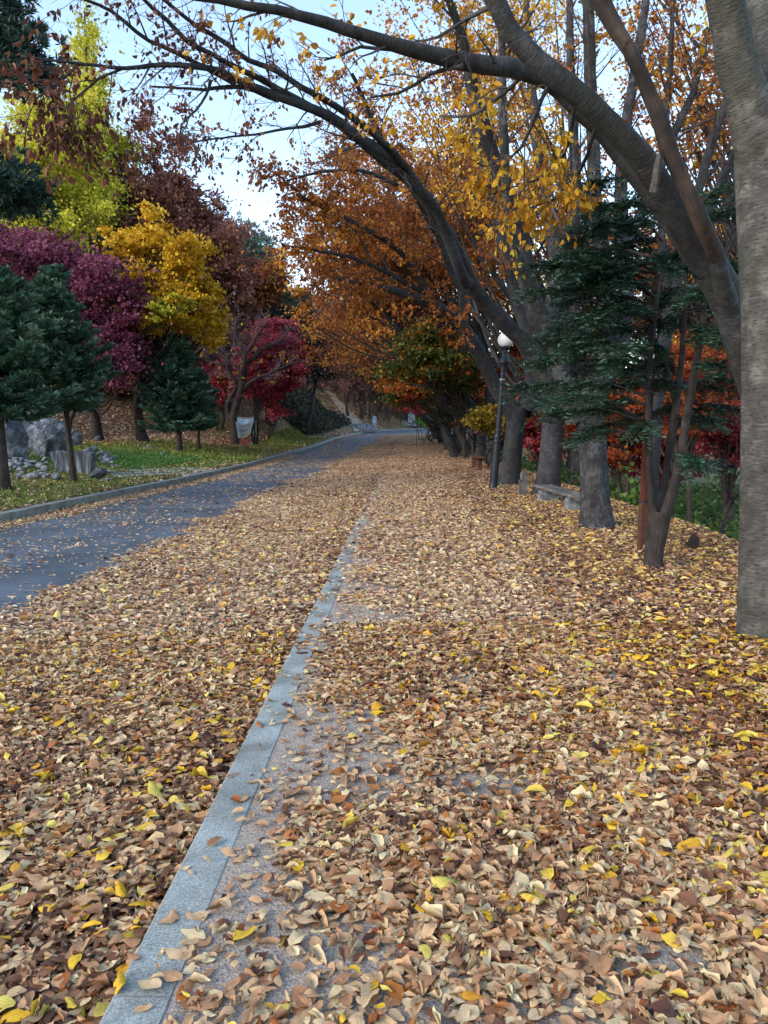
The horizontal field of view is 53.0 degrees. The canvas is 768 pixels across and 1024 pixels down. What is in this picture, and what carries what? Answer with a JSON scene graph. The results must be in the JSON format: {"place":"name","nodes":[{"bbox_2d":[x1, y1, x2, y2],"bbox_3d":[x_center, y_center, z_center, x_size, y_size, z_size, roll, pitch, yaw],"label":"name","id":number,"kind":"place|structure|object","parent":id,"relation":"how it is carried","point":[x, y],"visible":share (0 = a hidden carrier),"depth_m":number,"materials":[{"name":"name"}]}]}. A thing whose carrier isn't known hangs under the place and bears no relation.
{"place":"outdoors","nodes":[
{"label":"outdoors","id":0,"kind":"place"},
{"bbox_2d":[107,467,225,476],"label":"fallen leaves","id":1,"kind":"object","parent":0,"point":[143,472],"depth_m":23.00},
{"bbox_2d":[0,429,468,964],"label":"road","id":2,"kind":"structure","parent":0,"point":[38,577],"depth_m":12.43,"materials":[{"name":"asphalt"}]},
{"bbox_2d":[0,615,767,1023],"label":"fallen leaves","id":3,"kind":"object","parent":2,"relation":"on","point":[80,871],"visible":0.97,"depth_m":3.13,"materials":[{"name":"brown plant"}]},
{"bbox_2d":[325,391,360,430],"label":"hill path","id":4,"kind":"structure","parent":0,"point":[337,400],"depth_m":94.50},
{"bbox_2d":[0,0,732,367],"label":"sky","id":5,"kind":"structure","parent":0,"point":[219,109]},
{"bbox_2d":[0,331,753,686],"bbox_3d":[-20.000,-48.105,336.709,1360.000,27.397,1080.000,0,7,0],"label":"ground","id":6,"kind":"structure","parent":0,"point":[228,429],"depth_m":48.51,"materials":[{"name":"green plant"}]},
{"bbox_2d":[4,420,29,459],"bbox_3d":[-10.926,-2.111,22.454,1.029,1.751,0.709,-3,7,-23],"label":"boulder","id":7,"kind":"object","parent":6,"relation":"on","point":[17,440],"visible":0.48,"depth_m":22.30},
{"bbox_2d":[26,472,40,478],"bbox_3d":[-8.519,-0.882,18.663,0.322,0.165,0.262,0,7,0],"label":"boulder","id":8,"kind":"object","parent":6,"relation":"on","point":[32,475],"visible":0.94,"depth_m":18.57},
{"bbox_2d":[23,410,47,449],"bbox_3d":[-12.314,-2.915,27.027,0.869,1.715,0.613,0,7,0],"label":"boulder","id":9,"kind":"object","parent":6,"relation":"on","point":[26,424],"visible":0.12,"depth_m":26.75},
{"bbox_2d":[0,0,77,226],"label":"pine tree","id":10,"kind":"object","parent":6,"relation":"on","point":[18,189],"visible":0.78,"depth_m":13.17,"materials":[{"name":"green plant"}]},
{"bbox_2d":[0,264,87,490],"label":"spruce tree","id":11,"kind":"object","parent":6,"relation":"on","point":[20,360],"visible":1,"depth_m":15.88,"materials":[{"name":"green plant"}]},
{"bbox_2d":[26,418,66,457],"bbox_3d":[-10.799,-2.275,24.865,1.352,1.540,0.916,0,7,0],"label":"boulder","id":12,"kind":"object","parent":6,"relation":"on","point":[46,436],"visible":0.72,"depth_m":24.54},
{"bbox_2d":[50,471,60,480],"bbox_3d":[-8.062,-0.865,18.870,0.216,0.266,0.312,-4,8,-32],"label":"boulder","id":13,"kind":"object","parent":6,"relation":"on","point":[55,475],"visible":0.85,"depth_m":18.78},
{"bbox_2d":[0,211,113,340],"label":"maple tree","id":14,"kind":"object","parent":6,"relation":"on","point":[3,229],"visible":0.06,"depth_m":32.11,"materials":[{"name":"brown plant"}]},
{"bbox_2d":[49,450,96,473],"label":"stone block","id":15,"kind":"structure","parent":6,"relation":"on","point":[85,460],"depth_m":20.69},
{"bbox_2d":[24,262,122,482],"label":"spruce tree","id":16,"kind":"object","parent":6,"relation":"on","point":[65,336],"visible":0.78,"depth_m":18.10,"materials":[{"name":"green plant"}]},
{"bbox_2d":[71,430,82,445],"bbox_3d":[-12.526,-2.994,31.145,0.592,0.677,0.388,-2,7,-17],"label":"boulder","id":17,"kind":"object","parent":6,"relation":"on","point":[77,439],"visible":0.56,"depth_m":31.06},
{"bbox_2d":[0,49,178,292],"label":"ginkgo tree","id":18,"kind":"object","parent":6,"relation":"on","point":[94,199],"visible":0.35,"depth_m":38.52,"materials":[{"name":"yellow plant"}]},
{"bbox_2d":[89,467,107,478],"bbox_3d":[-7.382,-0.992,19.862,0.458,0.340,0.315,-6,9,-42],"label":"boulder","id":19,"kind":"object","parent":6,"relation":"on","point":[98,472],"visible":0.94,"depth_m":19.78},
{"bbox_2d":[48,0,149,412],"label":"ginkgo tree","id":20,"kind":"object","parent":6,"relation":"on","point":[90,33],"visible":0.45,"depth_m":41.29,"materials":[{"name":"yellow plant"}]},
{"bbox_2d":[0,54,202,432],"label":"ginkgo tree","id":21,"kind":"object","parent":6,"relation":"on","point":[120,164],"visible":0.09,"depth_m":44.56,"materials":[{"name":"brown plant"}]},
{"bbox_2d":[11,446,227,472],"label":"grass","id":22,"kind":"structure","parent":6,"relation":"on","point":[133,456],"depth_m":26.89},
{"bbox_2d":[35,348,210,400],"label":"hillside tree","id":23,"kind":"object","parent":6,"relation":"on","point":[132,386],"visible":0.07,"depth_m":49.17,"materials":[{"name":"brown plant"}]},
{"bbox_2d":[0,163,278,439],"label":"maple tree","id":24,"kind":"object","parent":6,"relation":"on","point":[91,279],"visible":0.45,"depth_m":29.56,"materials":[{"name":"purple plant"}]},
{"bbox_2d":[69,287,215,427],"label":"ginkgo tree","id":25,"kind":"object","parent":6,"relation":"on","point":[184,303],"visible":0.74,"depth_m":30.08,"materials":[{"name":"yellow plant"}]},
{"bbox_2d":[105,127,213,302],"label":"hillside tree","id":26,"kind":"object","parent":6,"relation":"on","point":[142,167],"depth_m":51.70,"materials":[{"name":"brown plant"}]},
{"bbox_2d":[0,426,324,508],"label":"grass","id":27,"kind":"structure","parent":6,"relation":"on","point":[280,437],"depth_m":29.94,"materials":[{"name":"plant"}]},
{"bbox_2d":[81,198,252,442],"bbox_3d":[-9.979,-7.828,32.969,9.224,10.365,6.288,4,8,34],"label":"maple tree","id":28,"kind":"object","parent":6,"relation":"on","point":[148,241],"visible":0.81,"depth_m":31.59,"materials":[{"name":"yellow plant"}]},
{"bbox_2d":[85,89,263,407],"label":"hillside tree","id":29,"kind":"object","parent":6,"relation":"on","point":[171,204],"visible":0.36,"depth_m":45.95,"materials":[{"name":"brown plant"}]},
{"bbox_2d":[0,378,348,511],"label":"fallen leaves","id":30,"kind":"object","parent":6,"relation":"on","point":[126,437],"visible":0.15,"depth_m":39.83,"materials":[{"name":"plant"}]},
{"bbox_2d":[131,331,220,450],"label":"spruce tree","id":31,"kind":"object","parent":6,"relation":"on","point":[177,400],"visible":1,"depth_m":32.15,"materials":[{"name":"green plant"}]},
{"bbox_2d":[138,163,229,367],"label":"hillside tree","id":32,"kind":"object","parent":6,"relation":"on","point":[187,338],"visible":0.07,"depth_m":48.95,"materials":[{"name":"brown plant"}]},
{"bbox_2d":[197,369,221,448],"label":"spruce tree","id":33,"kind":"object","parent":6,"relation":"on","point":[211,404],"visible":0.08,"depth_m":35.46,"materials":[{"name":"green plant"}]},
{"bbox_2d":[0,428,428,521],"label":"kerb","id":34,"kind":"structure","parent":6,"relation":"on","point":[31,510],"depth_m":18.68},
{"bbox_2d":[139,425,299,454],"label":"fallen leaves","id":35,"kind":"object","parent":6,"relation":"on","point":[242,443],"visible":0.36,"depth_m":42.45,"materials":[{"name":"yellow plant"}]},
{"bbox_2d":[201,353,244,430],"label":"maple tree","id":36,"kind":"object","parent":6,"relation":"on","point":[219,385],"visible":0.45,"depth_m":46.81,"materials":[{"name":"brown plant"}]},
{"bbox_2d":[159,195,295,412],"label":"hillside tree","id":37,"kind":"object","parent":6,"relation":"on","point":[239,286],"visible":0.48,"depth_m":48.84,"materials":[{"name":"brown plant"}]},
{"bbox_2d":[198,174,260,310],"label":"hillside tree","id":38,"kind":"object","parent":6,"relation":"on","point":[214,192],"depth_m":55.17,"materials":[{"name":"brown plant"}]},
{"bbox_2d":[237,417,253,433],"bbox_3d":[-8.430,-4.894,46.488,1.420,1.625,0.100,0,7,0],"label":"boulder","id":39,"kind":"object","parent":6,"relation":"on","point":[243,420],"visible":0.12,"depth_m":46.39,"materials":[{"name":"stone"}]},
{"bbox_2d":[99,444,395,1023],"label":"kerb","id":40,"kind":"structure","parent":6,"relation":"on","point":[193,892],"depth_m":2.92,"materials":[{"name":"concrete"}]},
{"bbox_2d":[185,300,309,384],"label":"hillside tree","id":41,"kind":"object","parent":6,"relation":"on","point":[244,310],"visible":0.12,"depth_m":51.81,"materials":[{"name":"brown plant"}]},
{"bbox_2d":[194,304,312,444],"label":"maple tree","id":42,"kind":"object","parent":6,"relation":"on","point":[239,390],"visible":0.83,"depth_m":42.06,"materials":[{"name":"brown plant"}]},
{"bbox_2d":[235,418,253,437],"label":"banner","id":43,"kind":"object","parent":42,"relation":"hanging from","point":[243,430],"visible":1,"depth_m":42.81,"materials":[{"name":"fabric"}]},
{"bbox_2d":[227,355,286,444],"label":"maple tree","id":44,"kind":"object","parent":6,"relation":"on","point":[261,389],"visible":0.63,"depth_m":43.26,"materials":[{"name":"brown plant"}]},
{"bbox_2d":[233,209,304,292],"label":"pine tree","id":45,"kind":"object","parent":6,"relation":"on","point":[265,240],"visible":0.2,"depth_m":72.27,"materials":[{"name":"green plant"}]},
{"bbox_2d":[241,254,300,352],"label":"hillside tree","id":46,"kind":"object","parent":6,"relation":"on","point":[271,292],"visible":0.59,"depth_m":57.40,"materials":[{"name":"brown plant"}]},
{"bbox_2d":[212,316,344,438],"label":"maple tree","id":47,"kind":"object","parent":6,"relation":"on","point":[290,385],"visible":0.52,"depth_m":44.55,"materials":[{"name":"brown plant"}]},
{"bbox_2d":[0,0,581,494],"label":"zelkova tree","id":48,"kind":"object","parent":6,"relation":"on","point":[376,148],"visible":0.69,"depth_m":9.15,"materials":[{"name":"orange plant"}]},
{"bbox_2d":[275,283,311,408],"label":"hillside tree","id":49,"kind":"object","parent":6,"relation":"on","point":[297,296],"visible":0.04,"depth_m":64.30,"materials":[{"name":"brown plant"}]},
{"bbox_2d":[270,291,347,408],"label":"pine tree","id":50,"kind":"object","parent":6,"relation":"on","point":[295,303],"visible":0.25,"depth_m":57.95,"materials":[{"name":"plant"}]},
{"bbox_2d":[280,379,351,435],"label":"undergrowth","id":51,"kind":"object","parent":6,"relation":"on","point":[299,422],"visible":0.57,"depth_m":71.87,"materials":[{"name":"green plant"}]},
{"bbox_2d":[290,281,347,390],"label":"valley tree","id":52,"kind":"object","parent":6,"relation":"on","point":[312,292],"visible":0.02,"depth_m":97.29,"materials":[{"name":"brown plant"}]},
{"bbox_2d":[81,452,579,504],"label":"fallen leaves","id":53,"kind":"object","parent":6,"relation":"on","point":[355,478],"visible":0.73,"depth_m":21.16,"materials":[{"name":"plant"}]},
{"bbox_2d":[177,100,486,461],"bbox_3d":[-0.656,-7.519,26.526,9.308,12.438,10.938,4,8,29],"label":"zelkova tree","id":54,"kind":"object","parent":6,"relation":"on","point":[354,250],"visible":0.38,"depth_m":26.97,"materials":[{"name":"orange plant"}]},
{"bbox_2d":[304,348,359,426],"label":"pine tree","id":55,"kind":"object","parent":6,"relation":"on","point":[310,412],"visible":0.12,"depth_m":63.23,"materials":[{"name":"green plant"}]},
{"bbox_2d":[332,340,377,415],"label":"slope tree","id":56,"kind":"object","parent":6,"relation":"on","point":[347,385],"visible":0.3,"depth_m":90.97,"materials":[{"name":"brown plant"}]},
{"bbox_2d":[257,229,455,449],"bbox_3d":[0.123,-9.700,39.907,12.842,13.656,12.214,-6,9,-41],"label":"zelkova tree","id":57,"kind":"object","parent":6,"relation":"on","point":[319,323],"visible":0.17,"depth_m":39.60,"materials":[{"name":"orange plant"}]},
{"bbox_2d":[340,360,379,419],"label":"slope tree","id":58,"kind":"object","parent":6,"relation":"on","point":[361,407],"visible":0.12,"depth_m":92.54,"materials":[{"name":"brown plant"}]},
{"bbox_2d":[230,95,493,456],"bbox_3d":[0.443,-8.799,30.881,10.064,14.144,11.544,5,8,36],"label":"zelkova tree","id":59,"kind":"object","parent":6,"relation":"on","point":[454,450],"visible":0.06,"depth_m":32.45,"materials":[{"name":"orange plant"}]},
{"bbox_2d":[348,423,375,431],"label":"stone steps","id":60,"kind":"structure","parent":6,"relation":"on","point":[364,427],"depth_m":82.71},
{"bbox_2d":[300,377,424,428],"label":"fallen leaves","id":61,"kind":"object","parent":6,"relation":"on","point":[366,416],"visible":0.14,"depth_m":96.28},
{"bbox_2d":[280,268,453,442],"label":"zelkova tree","id":62,"kind":"object","parent":6,"relation":"on","point":[439,438],"visible":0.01,"depth_m":52.49,"materials":[{"name":"orange plant"}]},
{"bbox_2d":[298,302,436,438],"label":"zelkova tree","id":63,"kind":"object","parent":6,"relation":"on","point":[335,370],"visible":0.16,"depth_m":55.24,"materials":[{"name":"orange plant"}]},
{"bbox_2d":[356,366,381,418],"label":"slope tree","id":64,"kind":"object","parent":6,"relation":"on","point":[374,400],"visible":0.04,"depth_m":95.79,"materials":[{"name":"brown plant"}]},
{"bbox_2d":[356,354,384,418],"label":"slope tree","id":65,"kind":"object","parent":6,"relation":"on","point":[369,408],"visible":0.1,"depth_m":94.23,"materials":[{"name":"brown plant"}]},
{"bbox_2d":[372,416,377,430],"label":"stone marker","id":66,"kind":"object","parent":6,"relation":"on","point":[374,420],"visible":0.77,"depth_m":88.09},
{"bbox_2d":[379,385,389,420],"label":"slope tree","id":67,"kind":"object","parent":6,"relation":"on","point":[386,410],"visible":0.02,"depth_m":96.31,"materials":[{"name":"brown plant"}]},
{"bbox_2d":[309,434,468,454],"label":"fallen leaves","id":68,"kind":"object","parent":6,"relation":"on","point":[386,443],"visible":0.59,"depth_m":50.77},
{"bbox_2d":[377,397,441,446],"bbox_3d":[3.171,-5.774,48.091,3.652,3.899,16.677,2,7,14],"label":"maple tree","id":69,"kind":"object","parent":6,"relation":"on","point":[405,409],"visible":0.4,"depth_m":41.28,"materials":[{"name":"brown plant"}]},
{"bbox_2d":[402,410,417,426],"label":"monument","id":70,"kind":"object","parent":6,"relation":"on","point":[412,417],"visible":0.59,"depth_m":96.21,"materials":[{"name":"stone"}]},
{"bbox_2d":[364,375,461,448],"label":"maple tree","id":71,"kind":"object","parent":6,"relation":"on","point":[419,394],"visible":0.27,"depth_m":32.75,"materials":[{"name":"brown plant"}]},
{"bbox_2d":[244,19,589,484],"bbox_3d":[1.509,-5.865,17.924,10.603,10.965,3.506,-6,9,-40],"label":"zelkova tree","id":72,"kind":"object","parent":6,"relation":"on","point":[515,414],"visible":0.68,"depth_m":16.59,"materials":[{"name":"orange plant"}]},
{"bbox_2d":[342,308,496,455],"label":"maple tree","id":73,"kind":"object","parent":6,"relation":"on","point":[428,359],"visible":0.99,"depth_m":25.69,"materials":[{"name":"green plant"}]},
{"bbox_2d":[221,0,620,485],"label":"zelkova tree","id":74,"kind":"object","parent":6,"relation":"on","point":[503,288],"visible":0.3,"depth_m":20.84,"materials":[{"name":"orange plant"}]},
{"bbox_2d":[325,335,525,450],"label":"maple tree","id":75,"kind":"object","parent":6,"relation":"on","point":[498,373],"visible":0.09,"depth_m":32.74,"materials":[{"name":"brown plant"}]},
{"bbox_2d":[365,158,493,455],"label":"zelkova tree","id":76,"kind":"object","parent":6,"relation":"on","point":[457,430],"visible":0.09,"depth_m":30.71,"materials":[{"name":"orange plant"}]},
{"bbox_2d":[149,0,740,398],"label":"zelkova tree","id":77,"kind":"object","parent":6,"relation":"on","point":[674,204],"visible":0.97,"depth_m":5.95,"materials":[{"name":"orange plant"}]},
{"bbox_2d":[405,365,484,457],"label":"maple tree","id":78,"kind":"object","parent":6,"relation":"on","point":[470,388],"visible":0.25,"depth_m":28.51,"materials":[{"name":"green plant"}]},
{"bbox_2d":[364,147,552,463],"bbox_3d":[2.504,-6.439,25.298,8.120,10.581,7.151,0,7,0],"label":"zelkova tree","id":79,"kind":"object","parent":6,"relation":"on","point":[476,324],"visible":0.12,"depth_m":24.39,"materials":[{"name":"orange plant"}]},
{"bbox_2d":[430,376,523,460],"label":"broadleaf tree","id":80,"kind":"object","parent":6,"relation":"on","point":[503,439],"visible":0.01,"depth_m":49.09,"materials":[{"name":"brown plant"}]},
{"bbox_2d":[469,455,485,469],"bbox_3d":[3.173,-1.669,26.274,0.360,0.470,1.500,0,7,-3],"label":"wooden bench","id":81,"kind":"object","parent":6,"relation":"on","point":[477,461],"visible":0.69,"depth_m":25.89,"materials":[{"name":"red wood"}]},
{"bbox_2d":[409,148,545,396],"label":"broadleaf tree","id":82,"kind":"object","parent":6,"relation":"on","point":[488,326],"depth_m":43.49,"materials":[{"name":"brown plant"}]},
{"bbox_2d":[455,401,505,465],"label":"maple tree","id":83,"kind":"object","parent":6,"relation":"on","point":[482,419],"visible":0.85,"depth_m":21.63,"materials":[{"name":"yellow plant"}]},
{"bbox_2d":[353,344,615,484],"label":"maple tree","id":84,"kind":"object","parent":6,"relation":"on","point":[527,420],"visible":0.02,"depth_m":24.12,"materials":[{"name":"brown plant"}]},
{"bbox_2d":[488,333,512,489],"bbox_3d":[2.760,-2.352,18.238,0.574,3.789,0.376,0,7,0],"label":"lamp post","id":85,"kind":"object","parent":6,"relation":"on","point":[504,342],"visible":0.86,"depth_m":18.20,"materials":[{"name":"black metal"}]},
{"bbox_2d":[334,199,678,482],"bbox_3d":[8.670,-7.839,33.573,17.620,14.046,12.812,4,8,31],"label":"broadleaf tree","id":86,"kind":"object","parent":6,"relation":"on","point":[508,308],"visible":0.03,"depth_m":33.22,"materials":[{"name":"brown plant"}]},
{"bbox_2d":[474,416,569,471],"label":"maple tree","id":87,"kind":"object","parent":6,"relation":"on","point":[532,440],"visible":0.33,"depth_m":25.64,"materials":[{"name":"brown plant"}]},
{"bbox_2d":[518,472,527,495],"bbox_3d":[2.920,-0.539,16.264,0.204,0.605,0.128,-1,7,-12],"label":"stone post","id":88,"kind":"object","parent":6,"relation":"on","point":[523,485],"visible":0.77,"depth_m":16.20,"materials":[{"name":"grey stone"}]},
{"bbox_2d":[533,484,579,510],"bbox_3d":[3.319,-0.236,14.358,0.439,0.380,2.378,-1,7,-6],"label":"stone bench","id":89,"kind":"object","parent":6,"relation":"on","point":[550,492],"visible":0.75,"depth_m":14.23,"materials":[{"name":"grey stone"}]},
{"bbox_2d":[467,0,729,528],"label":"zelkova tree","id":90,"kind":"object","parent":6,"relation":"on","point":[596,511],"visible":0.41,"depth_m":11.04,"materials":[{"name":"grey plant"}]},
{"bbox_2d":[486,442,739,539],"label":"undergrowth","id":91,"kind":"object","parent":6,"relation":"on","point":[633,495],"visible":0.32,"depth_m":23.39,"materials":[{"name":"green plant"}]},
{"bbox_2d":[491,164,740,569],"bbox_3d":[2.720,-1.539,8.303,2.813,4.412,3.075,2,7,19],"label":"yew tree","id":92,"kind":"object","parent":6,"relation":"on","point":[602,276],"visible":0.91,"depth_m":7.95,"materials":[{"name":"green plant"}]},
{"bbox_2d":[473,475,767,665],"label":"fallen leaves","id":93,"kind":"object","parent":6,"relation":"on","point":[724,616],"visible":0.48,"depth_m":6.01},
{"bbox_2d":[563,382,704,500],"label":"maple tree","id":94,"kind":"object","parent":6,"relation":"on","point":[617,449],"visible":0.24,"depth_m":18.96,"materials":[{"name":"brown plant"}]},
{"bbox_2d":[563,435,716,489],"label":"maple tree","id":95,"kind":"object","parent":6,"relation":"on","point":[639,459],"visible":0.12,"depth_m":20.59,"materials":[{"name":"brown plant"}]},
{"bbox_2d":[637,375,654,552],"bbox_3d":[3.057,-0.533,8.980,0.123,2.217,0.103,0,7,0],"label":"support pole","id":96,"kind":"object","parent":6,"relation":"on","point":[642,516],"visible":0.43,"depth_m":8.99,"materials":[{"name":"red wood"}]},
{"bbox_2d":[587,217,730,367],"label":"broadleaf tree","id":97,"kind":"object","parent":6,"relation":"on","point":[709,320],"visible":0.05,"depth_m":29.54,"materials":[{"name":"brown plant"}]},
{"bbox_2d":[582,0,739,439],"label":"zelkova tree","id":98,"kind":"object","parent":6,"relation":"on","point":[698,104],"visible":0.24,"depth_m":15.14,"materials":[{"name":"orange plant"}]},
{"bbox_2d":[611,329,740,522],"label":"maple tree","id":99,"kind":"object","parent":6,"relation":"on","point":[693,435],"visible":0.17,"depth_m":14.79,"materials":[{"name":"brown plant"}]},
{"bbox_2d":[617,0,736,502],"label":"zelkova tree","id":100,"kind":"object","parent":6,"relation":"on","point":[703,176],"visible":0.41,"depth_m":12.26,"materials":[{"name":"brown plant"}]},
{"bbox_2d":[686,534,699,548],"bbox_3d":[3.784,0.385,9.456,0.134,0.265,0.144,0,7,0],"label":"rock","id":101,"kind":"object","parent":6,"relation":"on","point":[693,542],"visible":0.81,"depth_m":9.39,"materials":[{"name":"grey stone"}]},
{"bbox_2d":[662,393,740,533],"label":"maple tree","id":102,"kind":"object","parent":6,"relation":"on","point":[728,447],"visible":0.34,"depth_m":16.77,"materials":[{"name":"brown plant"}]},
{"bbox_2d":[667,157,736,315],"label":"broadleaf tree","id":103,"kind":"object","parent":6,"relation":"on","point":[721,231],"visible":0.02,"depth_m":33.51,"materials":[{"name":"brown plant"}]},
{"bbox_2d":[669,331,735,537],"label":"maple tree","id":104,"kind":"object","parent":6,"relation":"on","point":[673,341],"visible":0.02,"depth_m":19.76,"materials":[{"name":"brown plant"}]},
{"bbox_2d":[689,0,767,640],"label":"zelkova tree","id":105,"kind":"object","parent":6,"relation":"on","point":[739,32],"visible":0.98,"depth_m":5.26,"materials":[{"name":"grey plant"}]},
{"bbox_2d":[161,454,767,1023],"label":"pavement","id":106,"kind":"structure","parent":0,"point":[223,970],"depth_m":2.68,"materials":[{"name":"concrete"}]},
{"bbox_2d":[0,495,737,635],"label":"fallen leaves","id":107,"kind":"object","parent":106,"relation":"on","point":[525,553],"visible":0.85,"depth_m":8.37,"materials":[{"name":"plant"}]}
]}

